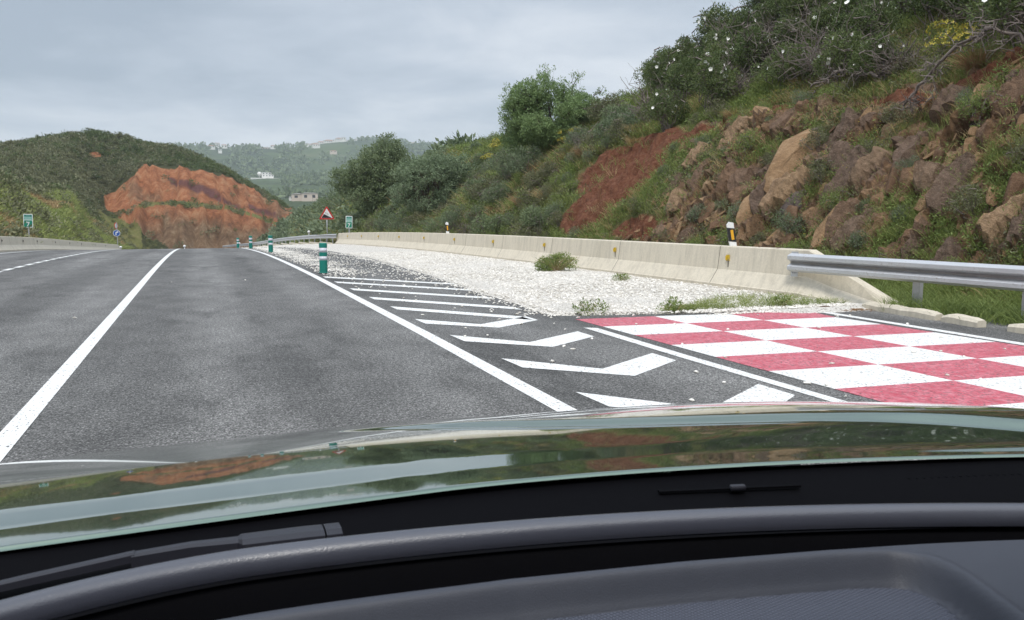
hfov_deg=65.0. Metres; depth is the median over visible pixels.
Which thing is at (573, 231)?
round shrub
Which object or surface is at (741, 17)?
flowering shrub
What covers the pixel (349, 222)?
kilometre sign
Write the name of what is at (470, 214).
slope bush
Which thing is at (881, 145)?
heather ground cover
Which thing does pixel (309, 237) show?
guardrail
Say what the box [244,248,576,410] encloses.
ramp edge line
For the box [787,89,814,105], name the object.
round shrub
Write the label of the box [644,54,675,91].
flowering shrub
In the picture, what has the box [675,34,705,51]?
flowering shrub
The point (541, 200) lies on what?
round shrub
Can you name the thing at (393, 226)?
slope bush
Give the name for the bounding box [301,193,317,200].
farm building
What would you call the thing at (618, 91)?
round shrub
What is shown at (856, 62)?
flowering shrub
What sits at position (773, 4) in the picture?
flowering shrub
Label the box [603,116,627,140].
round shrub
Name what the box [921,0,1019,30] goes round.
bare bush
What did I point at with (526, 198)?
round shrub
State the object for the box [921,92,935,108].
rock
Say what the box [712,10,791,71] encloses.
bare bush
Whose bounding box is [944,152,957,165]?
rock
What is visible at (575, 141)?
bare bush
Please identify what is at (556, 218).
round shrub
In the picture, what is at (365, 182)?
carob tree
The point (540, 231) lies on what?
bare bush
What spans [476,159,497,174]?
slope bush
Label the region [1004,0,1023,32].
dead branch
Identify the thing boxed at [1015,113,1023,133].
rock
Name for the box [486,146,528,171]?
slope bush
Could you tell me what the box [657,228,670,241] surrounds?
round shrub
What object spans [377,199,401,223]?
bushy shrub
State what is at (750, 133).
round shrub
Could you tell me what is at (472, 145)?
bushy shrub
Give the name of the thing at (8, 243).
concrete barrier
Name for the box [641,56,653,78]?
flowering shrub
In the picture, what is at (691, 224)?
rock slab
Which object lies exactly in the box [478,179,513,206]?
slope bush
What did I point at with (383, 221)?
slope bush
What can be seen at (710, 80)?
flowering shrub
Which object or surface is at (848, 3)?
flowering shrub
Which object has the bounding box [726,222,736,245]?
marker post
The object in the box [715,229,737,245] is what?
round shrub
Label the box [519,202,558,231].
slope bush
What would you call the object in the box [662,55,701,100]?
flowering shrub
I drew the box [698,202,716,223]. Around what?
rock
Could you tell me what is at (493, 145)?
yellow broom
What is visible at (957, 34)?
yellow broom
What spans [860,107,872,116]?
rock
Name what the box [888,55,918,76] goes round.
round shrub
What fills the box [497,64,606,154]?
ridge tree
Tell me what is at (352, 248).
gravel bed
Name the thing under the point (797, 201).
rock slab
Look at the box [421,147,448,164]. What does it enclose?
bushy shrub
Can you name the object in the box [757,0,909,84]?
bare bush
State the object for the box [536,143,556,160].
round shrub
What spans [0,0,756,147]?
sky
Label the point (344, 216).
bushy shrub
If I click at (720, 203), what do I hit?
round shrub
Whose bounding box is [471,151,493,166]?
slope bush
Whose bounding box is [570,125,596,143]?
round shrub
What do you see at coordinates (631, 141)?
dry clump
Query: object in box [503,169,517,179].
bare bush
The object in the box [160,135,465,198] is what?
distant woods
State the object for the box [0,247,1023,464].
road
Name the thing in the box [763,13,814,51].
flowering shrub
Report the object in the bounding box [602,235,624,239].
round shrub
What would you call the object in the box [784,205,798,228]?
rock
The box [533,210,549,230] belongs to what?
round shrub
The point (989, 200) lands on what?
rock
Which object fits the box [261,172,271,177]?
farmhouse
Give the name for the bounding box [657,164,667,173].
round shrub
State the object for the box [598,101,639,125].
slope bush
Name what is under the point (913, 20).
slope grass
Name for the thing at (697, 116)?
round shrub
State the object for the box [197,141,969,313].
distant hills
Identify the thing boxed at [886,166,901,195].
rock
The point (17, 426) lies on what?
lane edge line
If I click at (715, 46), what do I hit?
flowering shrub
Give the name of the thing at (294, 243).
kerb
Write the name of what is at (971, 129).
rock
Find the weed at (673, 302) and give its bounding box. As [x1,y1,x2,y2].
[656,296,683,313]
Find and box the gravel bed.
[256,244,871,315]
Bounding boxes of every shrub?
[311,194,347,215]
[336,212,358,226]
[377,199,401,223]
[400,223,417,231]
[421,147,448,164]
[434,206,444,215]
[450,218,465,229]
[456,223,470,233]
[468,141,482,153]
[480,229,495,234]
[487,131,500,140]
[492,142,515,151]
[498,164,511,181]
[499,225,510,234]
[506,221,526,235]
[513,186,538,208]
[514,225,544,236]
[520,170,542,193]
[533,197,546,206]
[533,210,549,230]
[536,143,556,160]
[538,162,558,180]
[544,200,567,221]
[547,210,562,228]
[548,193,559,204]
[555,147,566,160]
[557,143,571,149]
[564,151,575,164]
[565,178,578,189]
[566,144,583,163]
[567,226,581,236]
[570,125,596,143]
[578,130,596,146]
[582,148,596,162]
[597,231,612,238]
[599,134,616,149]
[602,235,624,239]
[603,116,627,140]
[608,89,627,100]
[616,125,629,143]
[626,196,643,212]
[633,45,684,88]
[638,87,691,131]
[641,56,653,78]
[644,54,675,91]
[653,36,700,63]
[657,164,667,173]
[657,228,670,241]
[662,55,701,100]
[667,45,709,83]
[668,142,677,151]
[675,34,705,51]
[681,235,712,243]
[686,203,706,222]
[687,112,700,123]
[688,52,743,116]
[692,2,734,50]
[694,133,712,144]
[701,31,738,72]
[702,27,732,47]
[704,5,770,48]
[704,98,732,120]
[711,24,777,78]
[714,198,727,209]
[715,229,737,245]
[727,200,740,221]
[728,110,746,124]
[731,128,763,158]
[735,21,770,43]
[739,0,778,11]
[747,130,767,160]
[748,39,803,87]
[749,231,766,243]
[751,1,788,26]
[756,100,772,108]
[758,152,772,164]
[760,0,810,25]
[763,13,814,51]
[764,149,778,166]
[766,40,822,84]
[770,209,809,236]
[777,0,832,28]
[777,238,808,248]
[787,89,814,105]
[798,124,830,152]
[804,155,836,183]
[806,0,849,46]
[810,26,870,87]
[813,81,843,103]
[814,245,839,255]
[816,185,853,214]
[824,2,905,47]
[828,0,898,28]
[841,70,870,89]
[845,29,910,85]
[847,229,875,250]
[854,198,870,213]
[858,138,884,152]
[859,250,891,257]
[860,0,906,34]
[876,100,908,123]
[885,0,966,26]
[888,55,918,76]
[889,203,910,223]
[894,155,918,174]
[915,54,954,79]
[937,0,985,34]
[942,255,960,261]
[945,182,985,218]
[950,38,1002,76]
[954,87,974,106]
[955,84,1002,125]
[957,0,1023,47]
[1003,136,1023,169]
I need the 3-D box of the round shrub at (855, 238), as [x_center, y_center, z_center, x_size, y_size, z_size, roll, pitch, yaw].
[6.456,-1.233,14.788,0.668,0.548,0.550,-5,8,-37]
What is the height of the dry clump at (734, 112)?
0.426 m
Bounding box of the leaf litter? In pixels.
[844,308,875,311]
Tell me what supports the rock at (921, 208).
on the hillside
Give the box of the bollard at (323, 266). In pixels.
[318,243,328,273]
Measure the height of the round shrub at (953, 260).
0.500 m
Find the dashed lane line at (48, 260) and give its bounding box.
[0,249,116,271]
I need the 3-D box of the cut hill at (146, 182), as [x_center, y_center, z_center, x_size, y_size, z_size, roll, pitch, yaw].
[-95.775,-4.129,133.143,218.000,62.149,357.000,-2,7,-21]
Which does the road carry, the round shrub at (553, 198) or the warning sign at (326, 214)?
the warning sign at (326, 214)
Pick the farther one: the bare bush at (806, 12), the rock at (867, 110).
the bare bush at (806, 12)
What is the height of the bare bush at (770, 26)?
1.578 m
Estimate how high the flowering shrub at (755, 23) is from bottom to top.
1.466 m
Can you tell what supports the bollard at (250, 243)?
on the road
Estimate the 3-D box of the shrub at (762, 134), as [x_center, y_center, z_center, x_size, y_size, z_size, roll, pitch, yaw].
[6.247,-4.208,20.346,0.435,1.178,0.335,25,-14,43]
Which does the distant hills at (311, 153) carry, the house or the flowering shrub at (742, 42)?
the house
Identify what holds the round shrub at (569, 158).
on the hillside
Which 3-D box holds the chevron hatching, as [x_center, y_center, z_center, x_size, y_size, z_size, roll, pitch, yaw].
[-0.683,-0.063,12.253,2.320,0.001,14.800,-2,7,-21]
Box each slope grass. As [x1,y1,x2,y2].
[286,1,1023,303]
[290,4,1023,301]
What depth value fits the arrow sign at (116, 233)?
105.83 m
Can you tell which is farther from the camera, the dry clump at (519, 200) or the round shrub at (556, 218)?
the dry clump at (519, 200)
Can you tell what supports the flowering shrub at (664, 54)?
on the hillside
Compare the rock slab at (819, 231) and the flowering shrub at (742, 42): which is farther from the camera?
the flowering shrub at (742, 42)
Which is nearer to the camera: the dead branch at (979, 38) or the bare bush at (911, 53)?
the dead branch at (979, 38)
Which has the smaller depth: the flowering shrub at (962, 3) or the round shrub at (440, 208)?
the flowering shrub at (962, 3)
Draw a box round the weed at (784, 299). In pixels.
[765,292,799,306]
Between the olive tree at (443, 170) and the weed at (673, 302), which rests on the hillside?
the olive tree at (443, 170)
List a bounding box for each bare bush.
[433,221,455,232]
[452,212,478,233]
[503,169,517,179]
[529,224,553,236]
[568,124,592,147]
[619,63,694,121]
[695,54,765,102]
[705,7,763,45]
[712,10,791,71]
[737,4,794,32]
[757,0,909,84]
[759,24,835,79]
[771,0,849,44]
[830,0,913,19]
[858,20,955,79]
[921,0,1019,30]
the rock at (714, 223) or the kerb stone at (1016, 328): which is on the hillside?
the rock at (714, 223)
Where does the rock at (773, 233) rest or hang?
on the hillside
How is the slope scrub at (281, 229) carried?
on the hillside
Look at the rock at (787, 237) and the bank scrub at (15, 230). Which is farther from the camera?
the bank scrub at (15, 230)
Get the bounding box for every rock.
[660,192,669,207]
[672,221,682,242]
[678,182,686,188]
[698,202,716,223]
[709,214,730,228]
[766,227,781,242]
[780,233,794,246]
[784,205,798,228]
[817,183,826,193]
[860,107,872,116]
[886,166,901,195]
[914,190,928,210]
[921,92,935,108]
[923,150,934,159]
[932,147,944,163]
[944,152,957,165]
[956,217,963,229]
[963,136,975,153]
[968,126,977,135]
[969,83,986,107]
[969,110,987,120]
[971,172,983,184]
[975,152,983,161]
[986,185,1001,206]
[1002,171,1023,204]
[1003,115,1011,124]
[1010,56,1023,65]
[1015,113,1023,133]
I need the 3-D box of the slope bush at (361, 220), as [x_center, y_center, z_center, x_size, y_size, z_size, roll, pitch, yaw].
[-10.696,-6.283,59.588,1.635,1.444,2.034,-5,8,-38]
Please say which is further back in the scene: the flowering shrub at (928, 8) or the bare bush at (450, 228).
the bare bush at (450, 228)
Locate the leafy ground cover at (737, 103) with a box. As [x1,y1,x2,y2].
[311,6,1023,303]
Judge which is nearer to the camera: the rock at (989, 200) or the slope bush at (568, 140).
the rock at (989, 200)
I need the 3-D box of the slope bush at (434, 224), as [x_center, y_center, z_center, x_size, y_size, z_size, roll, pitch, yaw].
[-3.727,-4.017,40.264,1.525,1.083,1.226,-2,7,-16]
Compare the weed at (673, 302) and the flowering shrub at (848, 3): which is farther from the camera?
the flowering shrub at (848, 3)
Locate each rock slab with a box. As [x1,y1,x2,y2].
[686,221,698,227]
[736,194,752,224]
[764,128,821,192]
[780,189,807,213]
[810,204,837,249]
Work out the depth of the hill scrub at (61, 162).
167.72 m
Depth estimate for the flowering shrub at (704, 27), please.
32.95 m
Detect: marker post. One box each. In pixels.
[445,222,448,232]
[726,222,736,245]
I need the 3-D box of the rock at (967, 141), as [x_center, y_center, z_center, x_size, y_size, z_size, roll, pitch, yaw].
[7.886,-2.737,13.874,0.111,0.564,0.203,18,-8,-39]
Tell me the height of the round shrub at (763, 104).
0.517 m
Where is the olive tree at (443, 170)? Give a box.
[385,148,476,216]
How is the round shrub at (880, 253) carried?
on the hillside
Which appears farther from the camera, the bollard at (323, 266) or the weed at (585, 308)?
the bollard at (323, 266)
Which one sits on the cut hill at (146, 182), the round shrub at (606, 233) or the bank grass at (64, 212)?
the bank grass at (64, 212)
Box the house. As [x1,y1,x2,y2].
[312,143,319,147]
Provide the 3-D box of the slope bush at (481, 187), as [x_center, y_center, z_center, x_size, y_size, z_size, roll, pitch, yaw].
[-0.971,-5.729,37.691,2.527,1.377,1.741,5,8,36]
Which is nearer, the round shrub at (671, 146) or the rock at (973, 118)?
the rock at (973, 118)
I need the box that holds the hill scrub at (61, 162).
[0,127,294,248]
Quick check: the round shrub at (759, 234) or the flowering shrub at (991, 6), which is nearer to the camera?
the flowering shrub at (991, 6)
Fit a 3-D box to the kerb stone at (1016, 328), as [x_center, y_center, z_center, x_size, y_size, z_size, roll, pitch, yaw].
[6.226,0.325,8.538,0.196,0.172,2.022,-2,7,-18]
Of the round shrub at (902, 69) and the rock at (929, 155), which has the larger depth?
the round shrub at (902, 69)
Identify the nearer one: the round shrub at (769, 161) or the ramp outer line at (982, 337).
the ramp outer line at (982, 337)
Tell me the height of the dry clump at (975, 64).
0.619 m
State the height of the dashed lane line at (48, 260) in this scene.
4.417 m
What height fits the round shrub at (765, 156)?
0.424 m
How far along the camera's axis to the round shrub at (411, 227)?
44.43 m
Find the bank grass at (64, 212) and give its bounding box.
[0,181,134,248]
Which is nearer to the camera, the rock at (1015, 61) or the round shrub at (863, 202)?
the rock at (1015, 61)
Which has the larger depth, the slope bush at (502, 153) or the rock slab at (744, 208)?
the slope bush at (502, 153)
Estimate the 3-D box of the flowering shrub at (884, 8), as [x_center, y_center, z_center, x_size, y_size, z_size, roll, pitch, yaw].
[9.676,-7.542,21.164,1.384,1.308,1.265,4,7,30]
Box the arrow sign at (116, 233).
[113,222,119,244]
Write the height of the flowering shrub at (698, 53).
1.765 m
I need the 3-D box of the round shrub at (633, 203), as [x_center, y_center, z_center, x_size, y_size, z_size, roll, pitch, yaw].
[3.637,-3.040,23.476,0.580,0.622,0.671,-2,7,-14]
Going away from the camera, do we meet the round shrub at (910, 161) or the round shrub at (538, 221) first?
the round shrub at (910, 161)
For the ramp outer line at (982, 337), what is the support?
on the road
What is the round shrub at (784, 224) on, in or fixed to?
on the hillside
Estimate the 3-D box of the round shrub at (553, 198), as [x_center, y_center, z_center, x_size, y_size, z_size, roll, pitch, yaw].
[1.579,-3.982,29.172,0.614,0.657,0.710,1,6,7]
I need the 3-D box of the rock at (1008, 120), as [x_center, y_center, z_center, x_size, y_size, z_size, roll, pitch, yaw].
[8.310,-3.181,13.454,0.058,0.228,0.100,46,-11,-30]
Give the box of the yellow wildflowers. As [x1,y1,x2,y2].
[481,36,1022,259]
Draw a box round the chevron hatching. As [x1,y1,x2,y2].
[323,276,794,406]
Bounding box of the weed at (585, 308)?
[572,297,611,315]
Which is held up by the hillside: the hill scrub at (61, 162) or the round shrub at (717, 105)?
the round shrub at (717, 105)
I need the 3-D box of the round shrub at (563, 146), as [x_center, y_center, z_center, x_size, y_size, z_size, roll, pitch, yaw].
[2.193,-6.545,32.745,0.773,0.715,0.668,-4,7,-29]
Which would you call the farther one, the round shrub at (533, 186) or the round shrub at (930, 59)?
the round shrub at (533, 186)
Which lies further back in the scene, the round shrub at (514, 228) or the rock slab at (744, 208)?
the round shrub at (514, 228)
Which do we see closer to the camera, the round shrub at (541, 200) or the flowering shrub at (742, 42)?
the flowering shrub at (742, 42)
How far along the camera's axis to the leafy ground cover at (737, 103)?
19.18 m
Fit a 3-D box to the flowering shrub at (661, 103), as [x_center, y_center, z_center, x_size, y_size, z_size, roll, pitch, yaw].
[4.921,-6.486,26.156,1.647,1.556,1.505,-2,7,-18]
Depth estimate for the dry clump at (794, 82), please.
21.81 m
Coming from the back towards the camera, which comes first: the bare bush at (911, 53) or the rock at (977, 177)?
the bare bush at (911, 53)
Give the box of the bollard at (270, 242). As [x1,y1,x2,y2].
[268,235,272,251]
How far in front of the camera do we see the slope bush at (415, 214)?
45.34 m
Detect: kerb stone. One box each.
[862,301,943,320]
[941,314,985,327]
[1007,323,1023,333]
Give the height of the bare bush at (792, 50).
1.805 m
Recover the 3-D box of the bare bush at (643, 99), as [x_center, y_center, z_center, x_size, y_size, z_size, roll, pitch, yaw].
[5.287,-7.592,28.640,2.906,2.378,3.274,-3,7,-27]
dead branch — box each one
[807,57,891,94]
[891,6,1023,112]
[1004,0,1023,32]
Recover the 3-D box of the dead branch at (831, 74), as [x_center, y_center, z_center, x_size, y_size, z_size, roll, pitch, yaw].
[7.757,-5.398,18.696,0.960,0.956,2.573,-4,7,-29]
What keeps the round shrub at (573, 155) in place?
on the hillside
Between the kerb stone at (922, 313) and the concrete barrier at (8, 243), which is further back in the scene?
the concrete barrier at (8, 243)
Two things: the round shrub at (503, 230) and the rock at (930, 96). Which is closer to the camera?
the rock at (930, 96)
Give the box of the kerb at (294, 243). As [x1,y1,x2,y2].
[242,242,332,247]
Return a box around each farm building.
[291,193,300,200]
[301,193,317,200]
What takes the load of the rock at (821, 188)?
on the hillside
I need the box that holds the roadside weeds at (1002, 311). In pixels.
[862,279,1023,325]
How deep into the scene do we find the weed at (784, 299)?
11.92 m
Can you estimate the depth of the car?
0.93 m
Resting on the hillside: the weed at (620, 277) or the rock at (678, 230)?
the rock at (678, 230)
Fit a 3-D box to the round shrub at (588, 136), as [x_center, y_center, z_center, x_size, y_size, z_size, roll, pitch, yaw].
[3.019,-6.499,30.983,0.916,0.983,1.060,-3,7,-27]
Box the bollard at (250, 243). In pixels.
[248,236,252,248]
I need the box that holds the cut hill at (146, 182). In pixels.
[0,134,292,248]
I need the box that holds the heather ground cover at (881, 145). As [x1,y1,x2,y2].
[314,10,1023,288]
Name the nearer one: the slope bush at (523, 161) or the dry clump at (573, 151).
the dry clump at (573, 151)
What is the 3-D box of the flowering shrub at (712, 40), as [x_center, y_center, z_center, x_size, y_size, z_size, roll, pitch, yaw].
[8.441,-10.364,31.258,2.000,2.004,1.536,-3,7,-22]
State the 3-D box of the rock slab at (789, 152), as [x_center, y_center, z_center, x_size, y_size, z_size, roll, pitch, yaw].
[6.343,-3.424,18.153,0.892,2.161,0.650,26,-16,39]
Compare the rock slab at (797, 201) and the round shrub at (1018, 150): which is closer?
the round shrub at (1018, 150)
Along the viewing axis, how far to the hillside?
16.67 m
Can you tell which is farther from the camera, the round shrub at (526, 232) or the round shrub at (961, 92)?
the round shrub at (526, 232)
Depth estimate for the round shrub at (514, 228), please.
29.36 m
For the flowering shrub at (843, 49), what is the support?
on the hillside
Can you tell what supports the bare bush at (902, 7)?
on the hillside
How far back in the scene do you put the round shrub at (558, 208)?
28.18 m
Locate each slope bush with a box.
[355,217,370,228]
[364,216,377,230]
[372,213,398,231]
[383,216,408,231]
[396,205,413,218]
[401,210,430,227]
[423,219,443,232]
[424,214,443,226]
[440,203,464,227]
[453,170,480,186]
[459,177,487,200]
[463,204,485,222]
[466,174,509,201]
[467,210,509,234]
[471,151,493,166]
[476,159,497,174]
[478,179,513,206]
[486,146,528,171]
[497,147,514,158]
[504,144,547,173]
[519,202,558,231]
[522,164,563,189]
[537,181,561,198]
[564,126,592,145]
[583,92,626,120]
[588,108,643,140]
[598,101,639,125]
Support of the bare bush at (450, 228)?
on the hillside
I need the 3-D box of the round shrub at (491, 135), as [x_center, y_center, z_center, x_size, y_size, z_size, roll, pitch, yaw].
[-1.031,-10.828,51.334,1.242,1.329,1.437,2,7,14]
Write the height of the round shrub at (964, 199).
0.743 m
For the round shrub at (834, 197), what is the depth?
16.05 m
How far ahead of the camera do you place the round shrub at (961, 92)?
14.73 m
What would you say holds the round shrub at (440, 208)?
on the hillside
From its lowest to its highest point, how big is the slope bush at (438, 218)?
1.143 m
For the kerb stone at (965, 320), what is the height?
0.169 m
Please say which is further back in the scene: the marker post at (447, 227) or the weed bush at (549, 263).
the marker post at (447, 227)
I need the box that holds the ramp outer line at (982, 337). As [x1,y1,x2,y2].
[822,312,1023,344]
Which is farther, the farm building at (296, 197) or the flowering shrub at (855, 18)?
the farm building at (296, 197)
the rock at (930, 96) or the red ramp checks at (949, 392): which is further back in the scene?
the rock at (930, 96)
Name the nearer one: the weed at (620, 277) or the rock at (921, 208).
the rock at (921, 208)
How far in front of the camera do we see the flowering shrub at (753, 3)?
32.26 m
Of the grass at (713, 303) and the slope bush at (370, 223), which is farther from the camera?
the slope bush at (370, 223)
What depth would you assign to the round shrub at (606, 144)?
28.94 m
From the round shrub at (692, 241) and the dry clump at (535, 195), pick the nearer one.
the round shrub at (692, 241)
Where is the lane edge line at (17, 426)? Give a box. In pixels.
[0,249,177,461]
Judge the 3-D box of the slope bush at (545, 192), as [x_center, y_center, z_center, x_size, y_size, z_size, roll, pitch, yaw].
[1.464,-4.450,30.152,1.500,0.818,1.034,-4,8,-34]
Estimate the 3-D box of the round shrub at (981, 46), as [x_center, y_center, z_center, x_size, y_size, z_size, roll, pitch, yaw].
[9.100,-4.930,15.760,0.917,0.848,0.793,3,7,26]
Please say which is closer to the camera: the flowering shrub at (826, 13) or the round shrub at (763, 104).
the round shrub at (763, 104)
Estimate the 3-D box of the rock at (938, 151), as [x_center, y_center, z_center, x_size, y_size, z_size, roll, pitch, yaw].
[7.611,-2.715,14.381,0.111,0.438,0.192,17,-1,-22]
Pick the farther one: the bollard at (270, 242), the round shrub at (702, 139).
the bollard at (270, 242)
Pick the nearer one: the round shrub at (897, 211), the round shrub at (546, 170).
the round shrub at (897, 211)
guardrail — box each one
[223,234,336,247]
[787,251,1023,316]
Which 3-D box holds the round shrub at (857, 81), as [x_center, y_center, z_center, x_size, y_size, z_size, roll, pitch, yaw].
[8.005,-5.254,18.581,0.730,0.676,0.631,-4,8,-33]
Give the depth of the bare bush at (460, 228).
35.77 m
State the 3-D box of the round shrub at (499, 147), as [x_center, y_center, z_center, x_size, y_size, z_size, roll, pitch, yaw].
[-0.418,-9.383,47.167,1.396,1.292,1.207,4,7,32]
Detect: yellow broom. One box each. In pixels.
[480,152,492,161]
[489,136,507,149]
[553,124,578,145]
[922,16,981,59]
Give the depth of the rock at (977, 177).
13.26 m
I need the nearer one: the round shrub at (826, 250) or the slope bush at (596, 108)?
the round shrub at (826, 250)
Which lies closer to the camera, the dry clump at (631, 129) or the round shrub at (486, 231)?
the dry clump at (631, 129)
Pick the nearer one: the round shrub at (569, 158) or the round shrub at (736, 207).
the round shrub at (736, 207)
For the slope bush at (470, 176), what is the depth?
46.07 m
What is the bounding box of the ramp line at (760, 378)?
[583,327,846,401]
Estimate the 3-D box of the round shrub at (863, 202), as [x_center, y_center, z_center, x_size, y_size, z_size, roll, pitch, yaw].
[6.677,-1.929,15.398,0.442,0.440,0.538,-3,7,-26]
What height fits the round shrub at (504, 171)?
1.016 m
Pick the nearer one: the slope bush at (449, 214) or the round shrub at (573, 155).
the round shrub at (573, 155)
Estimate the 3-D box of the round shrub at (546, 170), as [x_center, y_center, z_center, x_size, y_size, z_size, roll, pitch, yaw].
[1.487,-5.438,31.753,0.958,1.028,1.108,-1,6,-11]
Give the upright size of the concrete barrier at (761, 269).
1.259 m
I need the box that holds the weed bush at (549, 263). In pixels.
[532,252,580,270]
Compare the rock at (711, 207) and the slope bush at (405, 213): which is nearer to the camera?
the rock at (711, 207)
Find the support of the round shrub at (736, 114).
on the hillside
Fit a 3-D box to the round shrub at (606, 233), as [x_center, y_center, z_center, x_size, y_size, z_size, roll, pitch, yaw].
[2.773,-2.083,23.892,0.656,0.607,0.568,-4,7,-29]
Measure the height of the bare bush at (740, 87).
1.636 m
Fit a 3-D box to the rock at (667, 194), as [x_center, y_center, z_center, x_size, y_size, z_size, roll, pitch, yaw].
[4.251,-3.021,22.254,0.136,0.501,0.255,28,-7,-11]
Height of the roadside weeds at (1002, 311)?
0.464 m
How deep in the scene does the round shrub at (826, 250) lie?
15.11 m
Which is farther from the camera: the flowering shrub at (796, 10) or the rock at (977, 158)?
the flowering shrub at (796, 10)
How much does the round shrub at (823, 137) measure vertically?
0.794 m
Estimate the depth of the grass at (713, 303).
12.13 m
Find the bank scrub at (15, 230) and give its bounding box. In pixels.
[0,180,129,245]
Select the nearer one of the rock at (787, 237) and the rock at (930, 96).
the rock at (930, 96)
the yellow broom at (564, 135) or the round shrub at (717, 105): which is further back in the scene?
the yellow broom at (564, 135)
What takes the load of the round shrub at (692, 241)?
on the hillside
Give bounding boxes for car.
[0,401,1023,619]
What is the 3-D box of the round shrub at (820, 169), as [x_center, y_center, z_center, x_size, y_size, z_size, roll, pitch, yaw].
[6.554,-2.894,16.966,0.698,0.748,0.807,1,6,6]
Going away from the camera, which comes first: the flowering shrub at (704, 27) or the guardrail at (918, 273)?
the guardrail at (918, 273)
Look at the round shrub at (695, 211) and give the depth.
20.03 m
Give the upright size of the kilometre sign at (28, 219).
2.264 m
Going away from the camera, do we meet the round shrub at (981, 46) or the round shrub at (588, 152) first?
the round shrub at (981, 46)
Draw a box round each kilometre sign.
[23,214,32,236]
[346,216,351,232]
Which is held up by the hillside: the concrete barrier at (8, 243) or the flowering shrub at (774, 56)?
the flowering shrub at (774, 56)
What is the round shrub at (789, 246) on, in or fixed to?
on the hillside
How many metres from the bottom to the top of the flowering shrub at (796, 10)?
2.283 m
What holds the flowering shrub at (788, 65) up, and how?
on the hillside
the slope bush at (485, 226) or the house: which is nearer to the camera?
the slope bush at (485, 226)
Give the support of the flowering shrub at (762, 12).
on the hillside
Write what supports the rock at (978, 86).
on the hillside
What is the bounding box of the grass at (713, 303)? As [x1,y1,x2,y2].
[660,290,849,311]
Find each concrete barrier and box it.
[0,236,119,251]
[334,232,897,303]
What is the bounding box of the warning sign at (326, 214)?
[320,207,333,241]
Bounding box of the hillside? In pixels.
[310,1,1023,308]
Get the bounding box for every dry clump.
[508,195,523,206]
[526,187,556,201]
[569,146,592,157]
[621,123,645,133]
[624,135,643,146]
[718,107,748,119]
[788,75,815,85]
[942,39,1011,72]
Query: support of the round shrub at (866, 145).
on the hillside
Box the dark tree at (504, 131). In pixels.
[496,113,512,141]
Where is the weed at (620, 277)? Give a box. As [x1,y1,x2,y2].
[612,271,631,280]
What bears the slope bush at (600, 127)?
on the hillside
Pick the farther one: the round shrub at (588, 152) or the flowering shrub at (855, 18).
the round shrub at (588, 152)
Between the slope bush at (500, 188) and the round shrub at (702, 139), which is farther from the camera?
the slope bush at (500, 188)
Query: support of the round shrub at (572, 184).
on the hillside
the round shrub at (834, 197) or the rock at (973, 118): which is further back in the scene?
the round shrub at (834, 197)
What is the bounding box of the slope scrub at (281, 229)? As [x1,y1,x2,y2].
[255,129,482,245]
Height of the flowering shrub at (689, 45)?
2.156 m
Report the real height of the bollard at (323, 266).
0.752 m
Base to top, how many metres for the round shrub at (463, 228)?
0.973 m
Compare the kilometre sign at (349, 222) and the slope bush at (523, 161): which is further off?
the kilometre sign at (349, 222)
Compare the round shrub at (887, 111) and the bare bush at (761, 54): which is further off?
the bare bush at (761, 54)
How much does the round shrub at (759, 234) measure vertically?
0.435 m
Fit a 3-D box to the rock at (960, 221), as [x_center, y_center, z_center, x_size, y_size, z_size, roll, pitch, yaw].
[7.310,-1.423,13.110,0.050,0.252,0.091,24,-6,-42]
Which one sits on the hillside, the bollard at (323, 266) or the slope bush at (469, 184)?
the slope bush at (469, 184)
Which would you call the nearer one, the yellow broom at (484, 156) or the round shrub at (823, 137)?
the round shrub at (823, 137)
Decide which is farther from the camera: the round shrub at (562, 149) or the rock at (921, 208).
the round shrub at (562, 149)
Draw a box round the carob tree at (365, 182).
[325,132,415,211]
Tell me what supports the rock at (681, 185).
on the hillside
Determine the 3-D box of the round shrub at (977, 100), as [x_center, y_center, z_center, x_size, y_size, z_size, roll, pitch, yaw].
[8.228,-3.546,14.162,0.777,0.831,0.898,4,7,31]
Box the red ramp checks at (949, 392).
[577,312,1023,405]
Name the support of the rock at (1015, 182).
on the hillside
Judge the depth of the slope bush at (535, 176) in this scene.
31.48 m
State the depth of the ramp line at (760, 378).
7.12 m
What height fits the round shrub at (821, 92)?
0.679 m
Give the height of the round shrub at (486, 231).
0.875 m
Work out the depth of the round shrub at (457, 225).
37.61 m
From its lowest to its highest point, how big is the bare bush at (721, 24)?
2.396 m
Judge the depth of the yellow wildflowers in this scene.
19.36 m
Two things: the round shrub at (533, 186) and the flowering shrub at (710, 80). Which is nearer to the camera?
the flowering shrub at (710, 80)
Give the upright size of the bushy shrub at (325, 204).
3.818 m

